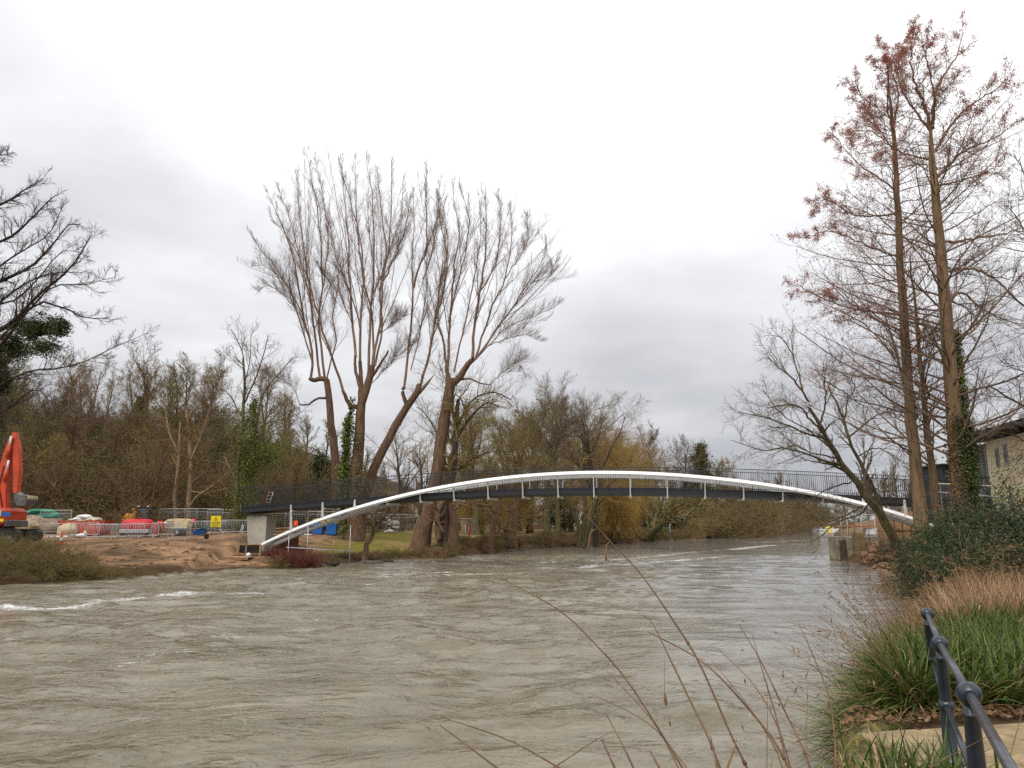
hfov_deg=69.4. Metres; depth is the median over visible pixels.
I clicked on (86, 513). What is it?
understorey bush
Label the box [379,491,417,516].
house
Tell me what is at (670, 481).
park tree
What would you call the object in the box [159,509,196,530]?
fence panel
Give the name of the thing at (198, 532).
wheelbarrow
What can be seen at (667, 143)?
sky
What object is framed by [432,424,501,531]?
park tree
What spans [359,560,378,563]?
river rock
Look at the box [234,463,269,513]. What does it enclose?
woodland tree
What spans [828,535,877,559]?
quay wall
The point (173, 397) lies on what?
woodland tree
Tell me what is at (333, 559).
bank scrub bush
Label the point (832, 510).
bankside bush
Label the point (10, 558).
riverside bramble
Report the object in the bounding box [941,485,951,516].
door
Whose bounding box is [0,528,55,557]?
riverside bramble
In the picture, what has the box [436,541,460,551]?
bank scrub bush
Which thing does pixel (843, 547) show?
sheet pile
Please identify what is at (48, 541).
riverside bramble
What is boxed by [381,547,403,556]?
bank scrub bush
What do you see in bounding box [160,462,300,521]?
understorey bush
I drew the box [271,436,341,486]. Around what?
park tree
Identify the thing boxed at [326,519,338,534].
grit bin
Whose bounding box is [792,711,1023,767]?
edge sedge
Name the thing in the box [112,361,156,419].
woodland tree
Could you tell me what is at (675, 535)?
bank scrub bush
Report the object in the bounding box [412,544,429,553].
bank scrub bush
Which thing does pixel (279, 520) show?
understorey bush
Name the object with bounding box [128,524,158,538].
crowd barrier
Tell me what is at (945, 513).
bramble patch
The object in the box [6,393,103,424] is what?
understorey bush
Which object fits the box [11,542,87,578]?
riverside bramble
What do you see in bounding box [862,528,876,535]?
white sheet stack
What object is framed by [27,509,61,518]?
tarpaulin
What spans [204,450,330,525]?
understorey bush
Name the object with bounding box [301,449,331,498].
evergreen tree
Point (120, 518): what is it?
understorey bush
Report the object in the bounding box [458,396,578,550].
park tree
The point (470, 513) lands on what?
weeping willow
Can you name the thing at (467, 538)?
bank scrub bush
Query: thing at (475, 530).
park tree
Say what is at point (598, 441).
park tree
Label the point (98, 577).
riverside bramble
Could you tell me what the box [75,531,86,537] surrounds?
plastic sack
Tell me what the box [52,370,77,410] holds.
woodland tree
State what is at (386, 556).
bank scrub bush
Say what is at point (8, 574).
riverside bramble
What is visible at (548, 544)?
bank scrub bush
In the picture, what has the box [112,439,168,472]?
understorey bush
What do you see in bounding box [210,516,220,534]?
danger sign
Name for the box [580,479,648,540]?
weeping willow
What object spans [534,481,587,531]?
evergreen tree
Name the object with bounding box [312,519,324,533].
grit bin
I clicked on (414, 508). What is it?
woodland tree
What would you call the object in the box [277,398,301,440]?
distant tree
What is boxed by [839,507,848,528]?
distant tree
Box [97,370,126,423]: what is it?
woodland tree
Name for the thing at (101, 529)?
crowd barrier
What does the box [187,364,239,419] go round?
woodland tree
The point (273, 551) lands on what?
red dogwood
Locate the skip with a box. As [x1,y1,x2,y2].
[57,520,115,534]
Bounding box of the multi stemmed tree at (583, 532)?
[523,435,649,547]
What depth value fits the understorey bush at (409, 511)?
103.86 m
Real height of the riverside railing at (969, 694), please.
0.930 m
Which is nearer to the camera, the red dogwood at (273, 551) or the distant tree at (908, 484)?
the red dogwood at (273, 551)
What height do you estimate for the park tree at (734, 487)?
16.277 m
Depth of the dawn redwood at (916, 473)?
29.56 m
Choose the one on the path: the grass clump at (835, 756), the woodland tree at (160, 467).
the grass clump at (835, 756)
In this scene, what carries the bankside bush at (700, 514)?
on the ground
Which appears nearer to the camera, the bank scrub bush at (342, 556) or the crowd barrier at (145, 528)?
the crowd barrier at (145, 528)
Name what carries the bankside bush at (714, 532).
on the ground
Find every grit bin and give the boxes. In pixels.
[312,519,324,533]
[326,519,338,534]
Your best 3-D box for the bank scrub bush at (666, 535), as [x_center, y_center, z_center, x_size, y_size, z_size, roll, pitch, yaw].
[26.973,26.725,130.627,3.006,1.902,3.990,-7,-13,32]
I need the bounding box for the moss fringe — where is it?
[804,684,920,765]
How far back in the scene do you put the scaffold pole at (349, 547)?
51.76 m
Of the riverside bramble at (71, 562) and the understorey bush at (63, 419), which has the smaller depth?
the riverside bramble at (71, 562)
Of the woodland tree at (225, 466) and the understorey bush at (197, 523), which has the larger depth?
the woodland tree at (225, 466)
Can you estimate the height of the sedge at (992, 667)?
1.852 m
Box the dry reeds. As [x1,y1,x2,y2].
[883,562,1023,641]
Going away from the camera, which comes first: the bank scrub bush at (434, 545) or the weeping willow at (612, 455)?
the bank scrub bush at (434, 545)
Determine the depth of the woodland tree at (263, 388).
113.32 m
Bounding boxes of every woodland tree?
[0,367,45,449]
[0,415,61,482]
[2,373,36,429]
[4,349,39,392]
[4,368,41,439]
[8,409,64,479]
[22,382,70,477]
[31,347,98,413]
[33,432,83,508]
[36,433,81,514]
[43,395,92,462]
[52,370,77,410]
[56,361,104,438]
[62,386,116,485]
[65,386,112,474]
[70,356,118,446]
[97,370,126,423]
[97,416,135,488]
[112,359,165,419]
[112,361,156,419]
[114,335,169,449]
[125,425,180,493]
[126,371,160,418]
[133,418,182,512]
[136,356,199,432]
[138,370,200,470]
[143,427,194,485]
[153,364,196,420]
[166,352,213,414]
[180,428,224,494]
[186,344,240,451]
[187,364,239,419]
[188,364,236,418]
[195,466,225,505]
[198,410,233,475]
[217,452,236,498]
[225,405,270,468]
[227,434,249,469]
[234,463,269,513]
[245,364,289,430]
[248,363,288,432]
[258,384,300,449]
[275,425,297,468]
[281,456,319,525]
[287,468,308,523]
[375,477,395,528]
[404,482,422,528]
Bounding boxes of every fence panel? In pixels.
[38,510,71,531]
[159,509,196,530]
[184,508,222,530]
[206,509,244,529]
[284,511,320,529]
[366,512,386,532]
[385,514,417,531]
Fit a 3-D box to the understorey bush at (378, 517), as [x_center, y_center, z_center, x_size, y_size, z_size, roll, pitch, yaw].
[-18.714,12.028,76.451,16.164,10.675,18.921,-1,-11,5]
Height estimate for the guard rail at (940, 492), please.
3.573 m
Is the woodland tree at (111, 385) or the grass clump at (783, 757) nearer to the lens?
the grass clump at (783, 757)
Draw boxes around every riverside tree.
[140,386,244,518]
[359,476,415,559]
[405,339,528,546]
[413,464,506,546]
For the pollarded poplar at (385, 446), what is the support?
on the ground
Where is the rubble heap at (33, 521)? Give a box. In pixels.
[15,514,63,533]
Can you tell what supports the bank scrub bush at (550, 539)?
on the ground
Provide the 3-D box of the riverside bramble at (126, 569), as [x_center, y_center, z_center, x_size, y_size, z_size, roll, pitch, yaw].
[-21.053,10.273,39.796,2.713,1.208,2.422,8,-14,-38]
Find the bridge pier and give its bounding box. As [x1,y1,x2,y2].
[247,514,276,551]
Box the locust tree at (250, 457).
[194,314,316,532]
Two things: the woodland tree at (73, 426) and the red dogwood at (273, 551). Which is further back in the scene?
the woodland tree at (73, 426)
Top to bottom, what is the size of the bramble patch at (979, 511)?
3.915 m
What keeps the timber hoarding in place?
on the ground
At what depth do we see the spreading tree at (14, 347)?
44.26 m
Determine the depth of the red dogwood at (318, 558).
49.46 m
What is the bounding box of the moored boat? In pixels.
[817,527,835,531]
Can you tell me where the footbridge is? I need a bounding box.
[241,467,991,546]
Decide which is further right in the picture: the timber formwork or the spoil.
the timber formwork
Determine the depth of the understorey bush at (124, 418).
104.46 m
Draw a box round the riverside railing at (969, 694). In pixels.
[920,608,1017,767]
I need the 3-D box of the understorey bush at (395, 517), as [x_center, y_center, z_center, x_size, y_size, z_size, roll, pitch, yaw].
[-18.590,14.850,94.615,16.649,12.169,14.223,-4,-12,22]
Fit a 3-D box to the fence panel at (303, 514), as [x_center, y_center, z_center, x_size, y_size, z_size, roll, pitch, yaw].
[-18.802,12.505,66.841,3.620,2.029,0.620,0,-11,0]
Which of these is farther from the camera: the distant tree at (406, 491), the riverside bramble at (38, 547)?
the distant tree at (406, 491)
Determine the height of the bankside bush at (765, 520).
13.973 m
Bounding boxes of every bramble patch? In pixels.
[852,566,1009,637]
[861,557,919,603]
[877,495,1023,616]
[884,489,1023,583]
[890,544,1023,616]
[911,482,1022,545]
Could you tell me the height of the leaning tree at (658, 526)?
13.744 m
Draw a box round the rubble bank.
[859,538,912,573]
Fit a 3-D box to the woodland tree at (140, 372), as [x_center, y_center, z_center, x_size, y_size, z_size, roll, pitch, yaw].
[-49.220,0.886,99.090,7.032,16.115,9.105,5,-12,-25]
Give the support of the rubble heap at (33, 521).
on the ground
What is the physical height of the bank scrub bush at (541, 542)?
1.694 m
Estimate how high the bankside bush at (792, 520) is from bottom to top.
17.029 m
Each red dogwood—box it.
[261,547,283,556]
[266,545,326,568]
[267,548,301,565]
[280,541,313,554]
[304,552,325,564]
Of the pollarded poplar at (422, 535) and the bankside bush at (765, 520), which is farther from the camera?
the bankside bush at (765, 520)
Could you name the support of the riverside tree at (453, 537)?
on the ground
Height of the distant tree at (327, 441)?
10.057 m
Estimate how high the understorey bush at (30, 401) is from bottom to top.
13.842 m
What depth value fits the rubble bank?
50.31 m
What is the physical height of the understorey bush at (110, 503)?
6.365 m
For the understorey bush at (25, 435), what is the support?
on the ground
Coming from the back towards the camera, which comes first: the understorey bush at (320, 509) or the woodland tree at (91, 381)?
the woodland tree at (91, 381)
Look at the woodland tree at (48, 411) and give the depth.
87.25 m
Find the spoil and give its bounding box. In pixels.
[66,517,102,521]
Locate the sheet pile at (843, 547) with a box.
[839,540,847,560]
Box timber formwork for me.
[236,544,261,555]
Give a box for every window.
[994,447,1000,466]
[1002,443,1008,463]
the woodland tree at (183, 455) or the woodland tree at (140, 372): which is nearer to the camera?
the woodland tree at (183, 455)
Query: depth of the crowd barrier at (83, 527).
57.39 m
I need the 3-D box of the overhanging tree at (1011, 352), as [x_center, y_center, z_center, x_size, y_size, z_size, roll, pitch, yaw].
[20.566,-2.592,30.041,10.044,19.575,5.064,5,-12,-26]
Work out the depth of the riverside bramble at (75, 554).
42.17 m
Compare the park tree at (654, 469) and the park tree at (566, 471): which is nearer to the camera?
the park tree at (566, 471)
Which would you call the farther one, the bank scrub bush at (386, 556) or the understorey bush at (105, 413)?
the understorey bush at (105, 413)
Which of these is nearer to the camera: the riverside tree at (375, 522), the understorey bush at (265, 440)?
the riverside tree at (375, 522)
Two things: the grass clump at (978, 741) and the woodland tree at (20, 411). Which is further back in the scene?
the woodland tree at (20, 411)
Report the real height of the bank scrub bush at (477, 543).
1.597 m
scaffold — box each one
[838,514,876,549]
[875,520,913,552]
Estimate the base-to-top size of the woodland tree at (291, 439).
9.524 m
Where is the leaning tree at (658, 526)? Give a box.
[632,468,733,541]
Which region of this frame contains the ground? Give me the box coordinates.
[0,435,1023,762]
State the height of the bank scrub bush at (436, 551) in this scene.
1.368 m
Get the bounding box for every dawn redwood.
[768,26,1023,549]
[783,9,1023,529]
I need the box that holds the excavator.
[0,432,42,542]
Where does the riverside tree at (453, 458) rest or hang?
on the ground
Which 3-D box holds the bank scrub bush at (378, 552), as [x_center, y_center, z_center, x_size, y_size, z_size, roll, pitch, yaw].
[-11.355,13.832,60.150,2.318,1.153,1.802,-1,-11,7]
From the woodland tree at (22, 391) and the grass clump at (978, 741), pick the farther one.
the woodland tree at (22, 391)
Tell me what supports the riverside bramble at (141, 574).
on the ground
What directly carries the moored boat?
on the river water
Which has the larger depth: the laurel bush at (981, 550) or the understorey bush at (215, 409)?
the understorey bush at (215, 409)
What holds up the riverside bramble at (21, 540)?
on the ground
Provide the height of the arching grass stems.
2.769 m
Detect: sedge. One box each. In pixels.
[776,607,976,767]
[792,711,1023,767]
[821,592,1023,744]
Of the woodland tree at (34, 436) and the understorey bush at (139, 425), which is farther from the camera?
the understorey bush at (139, 425)
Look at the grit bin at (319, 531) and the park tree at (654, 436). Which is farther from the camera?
the park tree at (654, 436)
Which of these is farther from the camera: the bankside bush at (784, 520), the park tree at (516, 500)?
the bankside bush at (784, 520)
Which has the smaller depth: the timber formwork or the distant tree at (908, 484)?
the timber formwork
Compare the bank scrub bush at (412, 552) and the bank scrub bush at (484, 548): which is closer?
the bank scrub bush at (412, 552)
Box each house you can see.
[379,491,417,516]
[508,505,543,528]
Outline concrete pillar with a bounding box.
[851,532,864,554]
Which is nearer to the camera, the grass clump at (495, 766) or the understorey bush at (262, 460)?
the grass clump at (495, 766)
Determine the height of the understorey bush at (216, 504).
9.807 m
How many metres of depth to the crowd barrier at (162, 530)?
57.87 m
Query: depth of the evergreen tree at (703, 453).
177.75 m
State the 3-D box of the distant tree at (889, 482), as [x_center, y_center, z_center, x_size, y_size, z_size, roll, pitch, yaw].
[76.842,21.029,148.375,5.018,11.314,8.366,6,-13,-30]
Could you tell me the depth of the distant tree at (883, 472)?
168.08 m
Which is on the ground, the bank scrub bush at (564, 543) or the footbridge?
the bank scrub bush at (564, 543)
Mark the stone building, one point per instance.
(987, 459)
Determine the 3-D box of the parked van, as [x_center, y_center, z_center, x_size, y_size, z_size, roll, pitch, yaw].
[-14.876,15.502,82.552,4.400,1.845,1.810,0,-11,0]
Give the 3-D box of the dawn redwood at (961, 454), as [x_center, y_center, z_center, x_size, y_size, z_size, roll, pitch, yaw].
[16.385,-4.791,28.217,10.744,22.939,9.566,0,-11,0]
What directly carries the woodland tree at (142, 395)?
on the ground
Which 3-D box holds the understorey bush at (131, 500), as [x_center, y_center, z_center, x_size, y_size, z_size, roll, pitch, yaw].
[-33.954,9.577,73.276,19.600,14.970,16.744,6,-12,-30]
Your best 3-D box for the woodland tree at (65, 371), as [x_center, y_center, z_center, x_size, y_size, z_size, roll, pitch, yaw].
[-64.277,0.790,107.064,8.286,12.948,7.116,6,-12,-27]
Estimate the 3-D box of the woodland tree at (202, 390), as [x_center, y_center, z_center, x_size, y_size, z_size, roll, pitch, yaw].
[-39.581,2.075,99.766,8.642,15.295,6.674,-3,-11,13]
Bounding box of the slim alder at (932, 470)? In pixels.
[798,243,972,534]
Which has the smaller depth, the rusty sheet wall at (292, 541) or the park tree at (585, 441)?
the rusty sheet wall at (292, 541)
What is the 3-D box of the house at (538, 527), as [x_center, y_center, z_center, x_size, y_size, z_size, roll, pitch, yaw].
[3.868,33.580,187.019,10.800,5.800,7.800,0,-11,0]
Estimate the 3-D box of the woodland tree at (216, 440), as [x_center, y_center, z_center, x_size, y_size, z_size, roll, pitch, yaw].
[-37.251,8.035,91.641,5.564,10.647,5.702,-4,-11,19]
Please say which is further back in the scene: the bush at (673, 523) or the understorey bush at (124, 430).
the bush at (673, 523)
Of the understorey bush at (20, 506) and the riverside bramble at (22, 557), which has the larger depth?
the understorey bush at (20, 506)
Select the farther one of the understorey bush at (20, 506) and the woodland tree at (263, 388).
the woodland tree at (263, 388)
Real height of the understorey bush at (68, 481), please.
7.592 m
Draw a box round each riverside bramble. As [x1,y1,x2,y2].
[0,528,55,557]
[0,530,41,554]
[0,533,50,547]
[0,534,56,574]
[0,536,93,583]
[0,543,30,568]
[0,543,34,576]
[0,560,29,581]
[2,528,73,560]
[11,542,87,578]
[14,534,69,548]
[15,564,57,582]
[17,532,95,560]
[27,549,111,579]
[33,549,129,581]
[56,573,83,581]
[57,546,94,558]
[68,543,110,562]
[80,565,130,579]
[88,564,133,579]
[110,565,149,576]
[116,571,140,578]
[118,564,159,577]
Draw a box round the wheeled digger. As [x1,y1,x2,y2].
[121,504,160,530]
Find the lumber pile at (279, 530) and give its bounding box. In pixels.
[274,527,301,533]
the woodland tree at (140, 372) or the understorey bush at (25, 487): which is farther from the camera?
the woodland tree at (140, 372)
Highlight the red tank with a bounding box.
[119,518,154,536]
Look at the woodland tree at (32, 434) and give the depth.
82.16 m
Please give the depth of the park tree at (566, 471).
146.73 m
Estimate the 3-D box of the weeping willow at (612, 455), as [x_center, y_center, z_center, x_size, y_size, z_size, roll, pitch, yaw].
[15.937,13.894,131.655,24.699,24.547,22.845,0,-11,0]
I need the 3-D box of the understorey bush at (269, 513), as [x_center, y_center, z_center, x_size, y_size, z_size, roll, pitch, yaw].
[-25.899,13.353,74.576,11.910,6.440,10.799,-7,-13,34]
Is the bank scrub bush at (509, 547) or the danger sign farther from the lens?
the bank scrub bush at (509, 547)
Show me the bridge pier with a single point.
(260, 529)
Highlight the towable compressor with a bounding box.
[160,518,191,535]
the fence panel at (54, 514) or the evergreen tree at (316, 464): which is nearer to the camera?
the fence panel at (54, 514)
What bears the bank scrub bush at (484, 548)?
on the ground
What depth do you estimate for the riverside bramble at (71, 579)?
36.91 m
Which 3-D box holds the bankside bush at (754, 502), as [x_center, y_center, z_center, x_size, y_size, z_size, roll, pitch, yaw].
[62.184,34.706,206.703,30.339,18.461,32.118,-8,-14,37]
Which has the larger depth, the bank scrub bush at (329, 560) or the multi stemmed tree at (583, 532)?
the multi stemmed tree at (583, 532)
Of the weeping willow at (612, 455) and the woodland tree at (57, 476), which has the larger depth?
the weeping willow at (612, 455)
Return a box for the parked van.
[366,514,399,530]
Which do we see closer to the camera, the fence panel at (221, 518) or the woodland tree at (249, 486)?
the fence panel at (221, 518)
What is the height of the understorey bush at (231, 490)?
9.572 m
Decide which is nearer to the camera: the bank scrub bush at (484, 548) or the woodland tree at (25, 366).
the bank scrub bush at (484, 548)
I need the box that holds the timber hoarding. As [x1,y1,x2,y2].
[875,511,913,544]
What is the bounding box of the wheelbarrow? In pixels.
[185,530,208,538]
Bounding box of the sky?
[0,0,1023,523]
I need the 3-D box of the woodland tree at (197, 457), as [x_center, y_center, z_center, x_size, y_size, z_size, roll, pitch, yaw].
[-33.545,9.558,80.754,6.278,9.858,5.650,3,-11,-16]
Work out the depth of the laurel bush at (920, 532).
23.87 m
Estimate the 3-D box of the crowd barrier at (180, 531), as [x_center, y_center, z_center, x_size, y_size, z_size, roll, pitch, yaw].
[-23.817,10.655,52.941,2.242,1.115,0.563,-5,-12,24]
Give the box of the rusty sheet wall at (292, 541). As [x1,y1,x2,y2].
[273,535,298,549]
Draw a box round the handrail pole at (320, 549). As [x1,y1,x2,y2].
[286,547,354,551]
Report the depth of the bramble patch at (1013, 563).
16.52 m
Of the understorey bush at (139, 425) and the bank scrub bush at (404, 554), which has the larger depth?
the understorey bush at (139, 425)
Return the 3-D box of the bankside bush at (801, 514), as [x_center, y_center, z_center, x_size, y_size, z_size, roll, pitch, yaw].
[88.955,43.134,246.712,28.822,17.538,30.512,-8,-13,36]
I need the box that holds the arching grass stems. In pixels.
[708,539,990,762]
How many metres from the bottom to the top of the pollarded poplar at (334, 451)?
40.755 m
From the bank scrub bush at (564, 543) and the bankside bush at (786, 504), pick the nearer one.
the bank scrub bush at (564, 543)
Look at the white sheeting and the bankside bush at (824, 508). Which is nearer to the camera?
the white sheeting
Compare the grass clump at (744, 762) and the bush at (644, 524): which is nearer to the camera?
the grass clump at (744, 762)
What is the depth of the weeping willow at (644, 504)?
146.42 m
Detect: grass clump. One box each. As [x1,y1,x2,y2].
[440,717,612,767]
[499,514,771,767]
[647,631,791,767]
[739,624,844,767]
[930,707,1023,767]
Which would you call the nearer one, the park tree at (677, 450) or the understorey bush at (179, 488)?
the understorey bush at (179, 488)
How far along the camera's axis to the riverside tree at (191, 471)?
70.03 m
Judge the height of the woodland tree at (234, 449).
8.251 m
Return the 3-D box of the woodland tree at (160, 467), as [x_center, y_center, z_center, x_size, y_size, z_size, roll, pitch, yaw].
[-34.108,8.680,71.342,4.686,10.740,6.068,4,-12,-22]
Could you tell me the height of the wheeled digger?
2.456 m
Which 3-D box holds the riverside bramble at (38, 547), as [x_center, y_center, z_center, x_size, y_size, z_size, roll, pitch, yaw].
[-26.609,9.311,40.660,5.051,2.783,4.643,2,-11,-12]
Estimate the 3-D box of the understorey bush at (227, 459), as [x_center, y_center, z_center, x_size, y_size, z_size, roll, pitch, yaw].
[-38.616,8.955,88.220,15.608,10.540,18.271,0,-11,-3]
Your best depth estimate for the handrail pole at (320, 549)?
50.76 m
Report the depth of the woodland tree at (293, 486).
78.76 m
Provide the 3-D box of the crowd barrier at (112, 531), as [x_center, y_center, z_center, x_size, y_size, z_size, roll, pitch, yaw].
[-29.897,10.981,55.119,2.242,1.115,0.563,3,-11,-18]
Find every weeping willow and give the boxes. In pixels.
[452,452,523,533]
[480,465,552,533]
[552,399,670,530]
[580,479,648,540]
[626,469,666,529]
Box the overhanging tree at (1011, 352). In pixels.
[930,133,1023,504]
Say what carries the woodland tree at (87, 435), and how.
on the ground
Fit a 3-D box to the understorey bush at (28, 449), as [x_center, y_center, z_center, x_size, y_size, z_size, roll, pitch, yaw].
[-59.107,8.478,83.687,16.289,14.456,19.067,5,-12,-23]
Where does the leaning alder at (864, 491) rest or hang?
on the ground
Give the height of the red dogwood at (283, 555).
1.428 m
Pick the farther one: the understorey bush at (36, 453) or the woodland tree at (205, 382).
the woodland tree at (205, 382)
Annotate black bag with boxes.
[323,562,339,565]
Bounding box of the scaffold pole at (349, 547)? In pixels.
[349,525,350,564]
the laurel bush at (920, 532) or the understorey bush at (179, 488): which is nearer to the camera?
the laurel bush at (920, 532)
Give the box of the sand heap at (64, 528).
[57,524,77,534]
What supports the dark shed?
on the ground
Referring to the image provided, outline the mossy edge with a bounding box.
[830,710,904,767]
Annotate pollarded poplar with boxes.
[236,143,381,532]
[266,146,429,540]
[361,162,489,534]
[409,177,577,549]
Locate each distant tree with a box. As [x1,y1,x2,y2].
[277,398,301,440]
[294,412,322,458]
[310,419,340,456]
[362,448,381,479]
[376,460,392,490]
[395,480,413,513]
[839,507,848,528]
[843,492,861,524]
[852,490,869,523]
[871,468,900,510]
[882,463,909,510]
[895,463,923,508]
[899,463,912,510]
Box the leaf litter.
[839,701,1023,723]
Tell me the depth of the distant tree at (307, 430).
140.78 m
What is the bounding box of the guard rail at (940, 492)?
[938,483,1014,523]
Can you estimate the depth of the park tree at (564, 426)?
96.80 m
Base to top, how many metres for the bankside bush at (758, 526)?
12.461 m
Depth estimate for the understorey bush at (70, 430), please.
93.51 m
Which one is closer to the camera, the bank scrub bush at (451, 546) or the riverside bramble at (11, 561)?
the riverside bramble at (11, 561)
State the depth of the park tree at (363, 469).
98.11 m
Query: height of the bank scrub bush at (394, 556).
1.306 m
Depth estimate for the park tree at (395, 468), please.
92.38 m
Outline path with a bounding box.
[858,723,1023,767]
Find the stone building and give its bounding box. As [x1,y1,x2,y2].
[975,412,1023,521]
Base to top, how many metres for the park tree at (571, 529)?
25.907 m
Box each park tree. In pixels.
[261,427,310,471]
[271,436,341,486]
[329,448,382,483]
[364,404,432,531]
[392,434,434,518]
[411,378,520,534]
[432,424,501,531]
[449,412,523,529]
[457,394,547,553]
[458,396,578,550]
[486,416,550,531]
[488,392,607,533]
[489,369,588,533]
[511,369,598,533]
[526,388,652,546]
[526,411,630,515]
[538,420,590,530]
[550,400,620,531]
[593,428,671,528]
[626,440,675,528]
[629,419,671,529]
[643,462,683,497]
[666,432,714,528]
[708,456,738,512]
[719,471,756,509]
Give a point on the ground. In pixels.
(224, 545)
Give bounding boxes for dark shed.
[922,464,953,533]
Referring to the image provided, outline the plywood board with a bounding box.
[223,556,253,559]
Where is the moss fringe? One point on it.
(861, 733)
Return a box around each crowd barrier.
[44,523,76,537]
[70,523,99,536]
[85,524,117,539]
[93,525,127,538]
[111,524,144,538]
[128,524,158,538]
[151,523,177,536]
[167,525,190,540]
[187,521,214,534]
[220,520,246,533]
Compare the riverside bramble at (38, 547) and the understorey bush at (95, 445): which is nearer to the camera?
the riverside bramble at (38, 547)
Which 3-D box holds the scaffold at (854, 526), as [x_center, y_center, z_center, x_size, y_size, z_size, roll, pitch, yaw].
[26.880,11.478,57.416,2.526,2.714,1.145,0,-11,0]
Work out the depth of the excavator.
51.52 m
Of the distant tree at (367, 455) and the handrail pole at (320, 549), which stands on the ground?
the distant tree at (367, 455)
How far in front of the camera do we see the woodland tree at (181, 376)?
101.31 m
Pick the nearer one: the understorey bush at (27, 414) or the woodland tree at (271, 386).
the understorey bush at (27, 414)
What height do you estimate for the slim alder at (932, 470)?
13.532 m
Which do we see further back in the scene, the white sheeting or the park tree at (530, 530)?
the park tree at (530, 530)
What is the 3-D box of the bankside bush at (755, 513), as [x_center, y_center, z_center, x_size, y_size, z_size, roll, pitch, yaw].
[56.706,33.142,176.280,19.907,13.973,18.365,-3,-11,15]
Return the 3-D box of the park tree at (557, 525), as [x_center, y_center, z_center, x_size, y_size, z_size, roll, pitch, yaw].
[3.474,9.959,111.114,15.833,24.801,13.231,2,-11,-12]
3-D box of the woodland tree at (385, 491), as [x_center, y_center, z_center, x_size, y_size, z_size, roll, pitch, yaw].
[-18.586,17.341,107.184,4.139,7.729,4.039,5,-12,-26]
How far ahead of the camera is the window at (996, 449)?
43.85 m
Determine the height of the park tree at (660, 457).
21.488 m
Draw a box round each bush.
[0,378,76,439]
[0,405,69,464]
[0,422,70,478]
[0,439,84,468]
[0,447,73,493]
[2,366,65,437]
[2,414,135,516]
[5,394,112,448]
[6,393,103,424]
[10,459,55,508]
[10,495,37,528]
[14,441,179,519]
[19,433,135,483]
[29,460,108,500]
[34,408,102,432]
[37,406,165,467]
[43,489,108,517]
[50,431,170,496]
[51,410,90,450]
[54,404,276,529]
[55,507,81,520]
[56,445,199,514]
[61,506,111,520]
[69,401,123,431]
[71,404,160,450]
[72,392,179,436]
[80,439,183,490]
[84,418,232,480]
[87,478,173,520]
[89,393,182,446]
[101,483,194,533]
[109,401,153,432]
[111,429,183,474]
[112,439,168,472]
[122,384,228,431]
[135,455,244,519]
[139,462,300,525]
[142,393,247,453]
[147,468,255,529]
[154,382,249,437]
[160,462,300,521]
[167,471,306,529]
[173,400,279,459]
[177,470,231,509]
[188,506,232,529]
[195,489,301,529]
[198,435,309,480]
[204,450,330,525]
[205,502,246,530]
[223,499,294,530]
[234,445,290,491]
[240,422,415,531]
[263,554,292,568]
[272,451,413,532]
[287,479,331,531]
[319,556,339,566]
[320,551,343,563]
[334,549,354,558]
[344,549,370,561]
[347,473,413,530]
[361,552,376,559]
[370,550,392,558]
[372,547,383,555]
[377,547,409,558]
[378,485,434,532]
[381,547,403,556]
[399,551,411,557]
[403,546,427,555]
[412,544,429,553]
[413,545,435,553]
[413,550,424,556]
[424,549,451,558]
[426,545,450,556]
[429,540,448,546]
[433,542,461,555]
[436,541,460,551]
[459,536,475,541]
[461,540,474,547]
[471,539,491,550]
[473,543,490,551]
[476,534,495,546]
[505,540,518,548]
[532,536,546,544]
[540,536,556,544]
[544,541,555,547]
[556,538,569,545]
[620,496,667,530]
[652,497,706,529]
[661,531,674,539]
[672,499,762,538]
[672,533,684,539]
[676,483,767,514]
[679,499,731,530]
[687,498,784,537]
[697,500,758,533]
[710,478,790,515]
[714,498,789,536]
[720,499,797,535]
[722,500,793,536]
[735,473,810,525]
[747,500,815,532]
[748,500,812,534]
[755,477,820,531]
[759,489,835,529]
[769,500,821,529]
[776,479,835,531]
[783,484,856,528]
[800,486,850,527]
[863,503,986,580]
[874,536,1023,600]
[875,517,978,602]
[895,461,1023,562]
[908,492,1022,561]
[916,515,1023,585]
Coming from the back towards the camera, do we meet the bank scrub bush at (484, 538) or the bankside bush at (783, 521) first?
the bankside bush at (783, 521)
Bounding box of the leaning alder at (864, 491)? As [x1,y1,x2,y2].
[717,315,935,588]
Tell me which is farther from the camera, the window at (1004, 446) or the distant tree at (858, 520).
the distant tree at (858, 520)
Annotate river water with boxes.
[0,530,913,767]
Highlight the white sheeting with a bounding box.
[73,514,92,518]
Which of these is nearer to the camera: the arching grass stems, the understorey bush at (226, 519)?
the arching grass stems
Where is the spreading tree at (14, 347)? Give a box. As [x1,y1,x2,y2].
[0,143,159,447]
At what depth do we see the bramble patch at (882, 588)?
28.85 m
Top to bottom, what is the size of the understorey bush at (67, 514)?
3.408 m
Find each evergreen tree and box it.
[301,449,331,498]
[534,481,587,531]
[677,440,718,517]
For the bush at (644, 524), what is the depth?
146.20 m
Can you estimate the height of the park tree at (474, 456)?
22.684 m
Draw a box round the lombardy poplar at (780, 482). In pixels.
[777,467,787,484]

